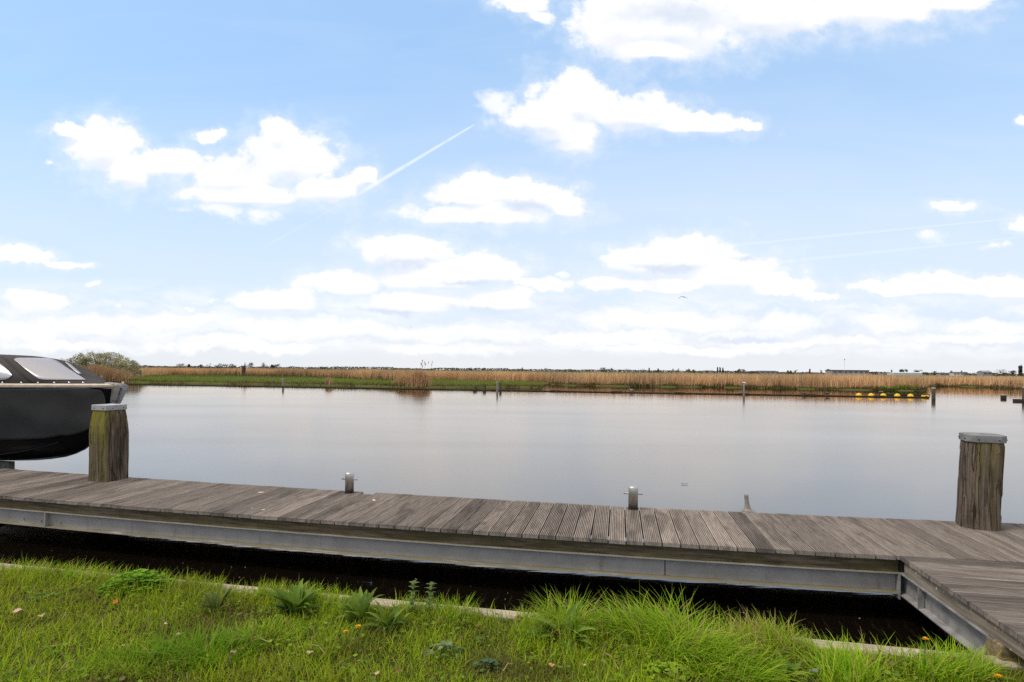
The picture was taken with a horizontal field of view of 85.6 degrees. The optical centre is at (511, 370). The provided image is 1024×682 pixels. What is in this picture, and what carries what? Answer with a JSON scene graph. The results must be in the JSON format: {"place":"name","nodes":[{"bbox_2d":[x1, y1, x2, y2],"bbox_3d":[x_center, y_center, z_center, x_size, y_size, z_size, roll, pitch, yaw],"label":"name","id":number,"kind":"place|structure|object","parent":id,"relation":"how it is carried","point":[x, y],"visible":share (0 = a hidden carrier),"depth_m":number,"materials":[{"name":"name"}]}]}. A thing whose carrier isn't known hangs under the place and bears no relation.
{"place":"outdoors","nodes":[
{"label":"outdoors","id":0,"kind":"place"},
{"bbox_2d":[0,382,1023,653],"bbox_3d":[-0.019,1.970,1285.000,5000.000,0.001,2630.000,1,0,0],"label":"water","id":1,"kind":"structure","parent":0,"point":[836,452],"depth_m":11.69,"materials":[{"name":"grey liquid"}]},
{"bbox_2d":[0,461,14,468],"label":"boat lift","id":2,"kind":"object","parent":1,"relation":"in","point":[7,464],"visible":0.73,"depth_m":9.43,"materials":[{"name":"metal"}]},
{"bbox_2d":[0,354,127,460],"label":"motor sloop","id":3,"kind":"object","parent":2,"relation":"on","point":[46,411],"visible":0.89,"depth_m":8.92,"materials":[{"name":"black plastic"}]},
{"bbox_2d":[88,404,128,481],"bbox_3d":[-5.164,2.013,7.075,0.332,3.157,0.334,1,0,15],"label":"mooring pile","id":4,"kind":"object","parent":1,"relation":"in","point":[108,445],"visible":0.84,"depth_m":6.95,"materials":[{"name":"brown wood"}]},
{"bbox_2d":[0,468,1023,599],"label":"jetty","id":5,"kind":"object","parent":1,"relation":"in","point":[854,554],"visible":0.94,"depth_m":5.21,"materials":[{"name":"wood"}]},
{"bbox_2d":[341,471,357,492],"bbox_3d":[-1.892,1.299,6.439,0.176,0.243,0.116,1,0,-20],"label":"bollard","id":6,"kind":"object","parent":5,"relation":"on","point":[349,479],"visible":1,"depth_m":6.40,"materials":[{"name":"silver metal"}]},
{"bbox_2d":[624,485,642,509],"bbox_3d":[1.274,1.329,5.816,0.116,0.243,0.176,1,0,70],"label":"bollard","id":7,"kind":"object","parent":5,"relation":"on","point":[633,493],"visible":1,"depth_m":5.77,"materials":[{"name":"silver metal"}]},
{"bbox_2d":[739,494,755,512],"bbox_3d":[2.453,1.377,5.751,0.150,0.173,0.099,1,0,11],"label":"cleat","id":8,"kind":"object","parent":5,"relation":"on","point":[747,507],"visible":1,"depth_m":5.74,"materials":[{"name":"metal"}]},
{"bbox_2d":[126,384,928,397],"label":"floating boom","id":9,"kind":"object","parent":1,"relation":"on","point":[557,391],"visible":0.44,"depth_m":52.19,"materials":[{"name":"plastic"}]},
{"bbox_2d":[879,391,929,395],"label":"float block","id":10,"kind":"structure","parent":1,"relation":"on","point":[880,392],"depth_m":51.03,"materials":[{"name":"plastic"}]},
{"bbox_2d":[931,387,935,398],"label":"mooring post","id":11,"kind":"object","parent":1,"relation":"in","point":[933,393],"visible":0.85,"depth_m":45.20,"materials":[{"name":"brown wood"}]},
{"bbox_2d":[955,432,1007,530],"bbox_3d":[4.405,2.143,5.270,0.441,3.077,0.367,1,0,22],"label":"mooring pile","id":12,"kind":"object","parent":1,"relation":"in","point":[980,480],"visible":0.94,"depth_m":5.15,"materials":[{"name":"brown wood"}]},
{"bbox_2d":[0,555,1023,681],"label":"ground","id":13,"kind":"structure","parent":0,"point":[437,676],"depth_m":3.31,"materials":[{"name":"green plant"}]},
{"bbox_2d":[28,592,62,600],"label":"creeping weed","id":14,"kind":"object","parent":13,"relation":"on","point":[44,593],"visible":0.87,"depth_m":3.97,"materials":[{"name":"green plant"}]},
{"bbox_2d":[34,643,67,653],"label":"creeping weed","id":15,"kind":"object","parent":13,"relation":"on","point":[41,649],"visible":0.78,"depth_m":3.29,"materials":[{"name":"green plant"}]},
{"bbox_2d":[43,559,103,582],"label":"grass tuft","id":16,"kind":"object","parent":13,"relation":"on","point":[75,572],"visible":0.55,"depth_m":4.38,"materials":[{"name":"green plant"}]},
{"bbox_2d":[95,569,179,599],"bbox_3d":[-2.814,1.587,4.177,0.612,0.166,0.368,1,0,0],"label":"leafy mound","id":17,"kind":"object","parent":13,"relation":"on","point":[150,575],"visible":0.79,"depth_m":4.12,"materials":[{"name":"green plant"}]},
{"bbox_2d":[75,635,207,680],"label":"grass tuft","id":18,"kind":"object","parent":13,"relation":"on","point":[137,656],"visible":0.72,"depth_m":3.14,"materials":[{"name":"green plant"}]},
{"bbox_2d":[134,615,271,675],"bbox_3d":[-1.790,1.631,3.215,0.876,0.292,0.583,1,0,0],"label":"grass tuft","id":19,"kind":"object","parent":13,"relation":"on","point":[220,641],"visible":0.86,"depth_m":3.25,"materials":[{"name":"green plant"}]},
{"bbox_2d":[196,581,233,611],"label":"broad leaved weed","id":20,"kind":"object","parent":13,"relation":"on","point":[214,597],"visible":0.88,"depth_m":3.85,"materials":[{"name":"green plant"}]},
{"bbox_2d":[211,614,312,649],"bbox_3d":[-1.545,1.623,3.429,0.636,0.134,0.422,1,0,0],"label":"grass tuft","id":21,"kind":"object","parent":13,"relation":"on","point":[259,630],"visible":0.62,"depth_m":3.48,"materials":[{"name":"green plant"}]},
{"bbox_2d":[262,579,325,615],"bbox_3d":[-1.490,1.583,3.829,0.410,0.229,0.358,1,0,0],"label":"broad leaved weed","id":22,"kind":"object","parent":13,"relation":"on","point":[298,597],"visible":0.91,"depth_m":3.80,"materials":[{"name":"green plant"}]},
{"bbox_2d":[329,586,384,621],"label":"broad leaved weed","id":23,"kind":"object","parent":13,"relation":"on","point":[359,601],"visible":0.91,"depth_m":3.74,"materials":[{"name":"green plant"}]},
{"bbox_2d":[355,624,360,650],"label":"dandelion","id":24,"kind":"object","parent":13,"relation":"on","point":[358,625],"visible":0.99,"depth_m":3.29,"materials":[{"name":"yellow plant"}]},
{"bbox_2d":[361,600,412,631],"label":"broad leaved weed","id":25,"kind":"object","parent":13,"relation":"on","point":[394,615],"visible":0.84,"depth_m":3.60,"materials":[{"name":"green plant"}]},
{"bbox_2d":[405,578,419,614],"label":"nettle","id":26,"kind":"object","parent":13,"relation":"on","point":[413,586],"visible":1,"depth_m":3.80,"materials":[{"name":"green plant"}]},
{"bbox_2d":[422,582,437,612],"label":"nettle","id":27,"kind":"object","parent":13,"relation":"on","point":[430,592],"visible":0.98,"depth_m":3.80,"materials":[{"name":"green plant"}]},
{"bbox_2d":[422,640,464,660],"bbox_3d":[-0.406,1.660,3.296,0.252,0.080,0.172,1,0,0],"label":"mallow","id":28,"kind":"object","parent":13,"relation":"on","point":[448,644],"visible":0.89,"depth_m":3.29,"materials":[{"name":"green plant"}]},
{"bbox_2d":[413,590,495,630],"bbox_3d":[-0.415,1.631,3.754,0.535,0.218,0.528,1,0,-28],"label":"grass tuft","id":29,"kind":"object","parent":13,"relation":"on","point":[451,614],"visible":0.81,"depth_m":3.75,"materials":[{"name":"green plant"}]},
{"bbox_2d":[472,657,508,672],"bbox_3d":[-0.127,1.672,3.145,0.214,0.064,0.132,1,0,-17],"label":"mallow","id":30,"kind":"object","parent":13,"relation":"on","point":[489,660],"visible":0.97,"depth_m":3.13,"materials":[{"name":"green plant"}]},
{"bbox_2d":[0,563,1023,670],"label":"kerb beam","id":31,"kind":"structure","parent":13,"relation":"on","point":[485,610],"depth_m":3.72,"materials":[{"name":"grey concrete"}]},
{"bbox_2d":[898,556,1023,662],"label":"gangway","id":32,"kind":"object","parent":31,"relation":"on","point":[979,603],"visible":0.92,"depth_m":3.76,"materials":[{"name":"wood"}]},
{"bbox_2d":[522,603,600,655],"bbox_3d":[0.347,1.636,3.505,0.452,0.174,0.408,1,0,30],"label":"broad leaved weed","id":33,"kind":"object","parent":13,"relation":"on","point":[570,612],"visible":0.75,"depth_m":3.48,"materials":[{"name":"green plant"}]},
{"bbox_2d":[511,583,616,643],"bbox_3d":[0.340,1.565,3.631,0.809,0.288,0.693,1,0,0],"label":"grass tuft","id":34,"kind":"object","parent":13,"relation":"on","point":[558,600],"visible":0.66,"depth_m":3.68,"materials":[{"name":"green plant"}]},
{"bbox_2d":[575,582,735,660],"bbox_3d":[0.897,1.601,3.521,1.037,0.385,0.766,1,0,0],"label":"grass tuft","id":35,"kind":"object","parent":13,"relation":"on","point":[626,614],"visible":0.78,"depth_m":3.55,"materials":[{"name":"green plant"}]},
{"bbox_2d":[639,661,693,681],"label":"clover patch","id":36,"kind":"object","parent":13,"relation":"on","point":[662,664],"visible":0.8,"depth_m":3.07,"materials":[{"name":"green plant"}]},
{"bbox_2d":[620,601,779,681],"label":"grass tuft","id":37,"kind":"object","parent":13,"relation":"on","point":[698,646],"visible":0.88,"depth_m":3.24,"materials":[{"name":"green plant"}]},
{"bbox_2d":[670,629,810,681],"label":"grass tuft","id":38,"kind":"object","parent":13,"relation":"on","point":[756,668],"visible":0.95,"depth_m":3.03,"materials":[{"name":"green plant"}]},
{"bbox_2d":[701,605,819,657],"bbox_3d":[1.471,1.604,3.384,0.776,0.272,0.598,1,0,0],"label":"grass tuft","id":39,"kind":"object","parent":13,"relation":"on","point":[762,627],"visible":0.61,"depth_m":3.39,"materials":[{"name":"green plant"}]},
{"bbox_2d":[767,650,812,680],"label":"broad leaved weed","id":40,"kind":"object","parent":13,"relation":"on","point":[790,667],"visible":0.77,"depth_m":3.06,"materials":[{"name":"green plant"}]},
{"bbox_2d":[781,628,913,681],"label":"grass tuft","id":41,"kind":"object","parent":13,"relation":"on","point":[854,662],"visible":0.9,"depth_m":3.07,"materials":[{"name":"green plant"}]},
{"bbox_2d":[922,637,928,670],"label":"dandelion","id":42,"kind":"object","parent":13,"relation":"on","point":[925,638],"visible":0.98,"depth_m":3.13,"materials":[{"name":"yellow plant"}]},
{"bbox_2d":[888,627,1019,681],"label":"grass tuft","id":43,"kind":"object","parent":13,"relation":"on","point":[955,665],"visible":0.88,"depth_m":3.08,"materials":[{"name":"green plant"}]},
{"bbox_2d":[0,0,1023,374],"label":"sky","id":44,"kind":"structure","parent":0,"point":[510,184],"materials":[{"name":"blue"}]},
{"bbox_2d":[122,368,1023,390],"bbox_3d":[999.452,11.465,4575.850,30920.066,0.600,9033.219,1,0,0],"label":"marsh land","id":45,"kind":"structure","parent":0,"point":[455,386],"depth_m":71.65,"materials":[{"name":"green plant"}]},
{"bbox_2d":[61,350,143,377],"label":"willow bush","id":46,"kind":"object","parent":45,"relation":"on","point":[99,360],"visible":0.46,"depth_m":76.25,"materials":[{"name":"green plant"}]},
{"bbox_2d":[81,363,143,381],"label":"reed clump","id":47,"kind":"object","parent":45,"relation":"on","point":[109,375],"visible":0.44,"depth_m":70.89,"materials":[{"name":"beige plant"}]},
{"bbox_2d":[241,363,246,375],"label":"dead tree","id":48,"kind":"object","parent":45,"relation":"on","point":[243,369],"visible":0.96,"depth_m":117.88,"materials":[{"name":"brown wood"}]},
{"bbox_2d":[324,377,332,384],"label":"reed clump","id":49,"kind":"object","parent":45,"relation":"on","point":[329,381],"visible":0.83,"depth_m":64.38,"materials":[{"name":"beige plant"}]},
{"bbox_2d":[117,371,543,385],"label":"marsh grass","id":50,"kind":"structure","parent":45,"relation":"on","point":[291,378],"depth_m":75.60,"materials":[{"name":"plant"}]},
{"bbox_2d":[391,372,413,385],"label":"reed clump","id":51,"kind":"object","parent":45,"relation":"on","point":[402,379],"visible":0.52,"depth_m":61.51,"materials":[{"name":"beige plant"}]},
{"bbox_2d":[405,360,434,386],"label":"reed clump","id":52,"kind":"object","parent":45,"relation":"on","point":[420,379],"visible":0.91,"depth_m":60.28,"materials":[{"name":"beige plant"}]},
{"bbox_2d":[124,379,1021,390],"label":"bank undergrowth","id":53,"kind":"object","parent":45,"relation":"on","point":[885,388],"visible":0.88,"depth_m":68.71,"materials":[{"name":"green plant"}]},
{"bbox_2d":[135,366,1023,387],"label":"reeds","id":54,"kind":"object","parent":45,"relation":"on","point":[816,380],"visible":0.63,"depth_m":83.19,"materials":[{"name":"beige plant"}]},
{"bbox_2d":[138,365,1023,375],"bbox_3d":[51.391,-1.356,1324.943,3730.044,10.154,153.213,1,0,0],"label":"woods","id":55,"kind":"object","parent":45,"relation":"on","point":[505,369],"visible":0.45,"depth_m":1285.89,"materials":[{"name":"green plant"}]},
{"bbox_2d":[887,372,921,374],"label":"greenhouse","id":56,"kind":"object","parent":45,"relation":"on","point":[905,373],"visible":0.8,"depth_m":880.00,"materials":[{"name":"white glass"}]},
{"bbox_2d":[936,373,948,375],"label":"farmhouse","id":57,"kind":"object","parent":45,"relation":"on","point":[942,374],"visible":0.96,"depth_m":880.00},
{"bbox_2d":[949,372,962,375],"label":"farmhouse","id":58,"kind":"object","parent":45,"relation":"on","point":[957,373],"visible":0.9,"depth_m":880.07,"materials":[{"name":"white"}]},
{"bbox_2d":[995,369,1012,375],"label":"tree","id":59,"kind":"object","parent":45,"relation":"on","point":[1004,374],"visible":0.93,"depth_m":899.41,"materials":[{"name":"green plant"}]},
{"bbox_2d":[756,371,775,373],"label":"grey barn","id":60,"kind":"structure","parent":0,"point":[767,372],"depth_m":900.00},
{"bbox_2d":[825,370,868,374],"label":"industrial hall","id":61,"kind":"structure","parent":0,"point":[835,372],"depth_m":900.00,"materials":[{"name":"grey metal"}]},
{"bbox_2d":[977,370,991,375],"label":"barn","id":62,"kind":"structure","parent":0,"point":[984,373],"depth_m":890.94,"materials":[{"name":"white"}]}
]}

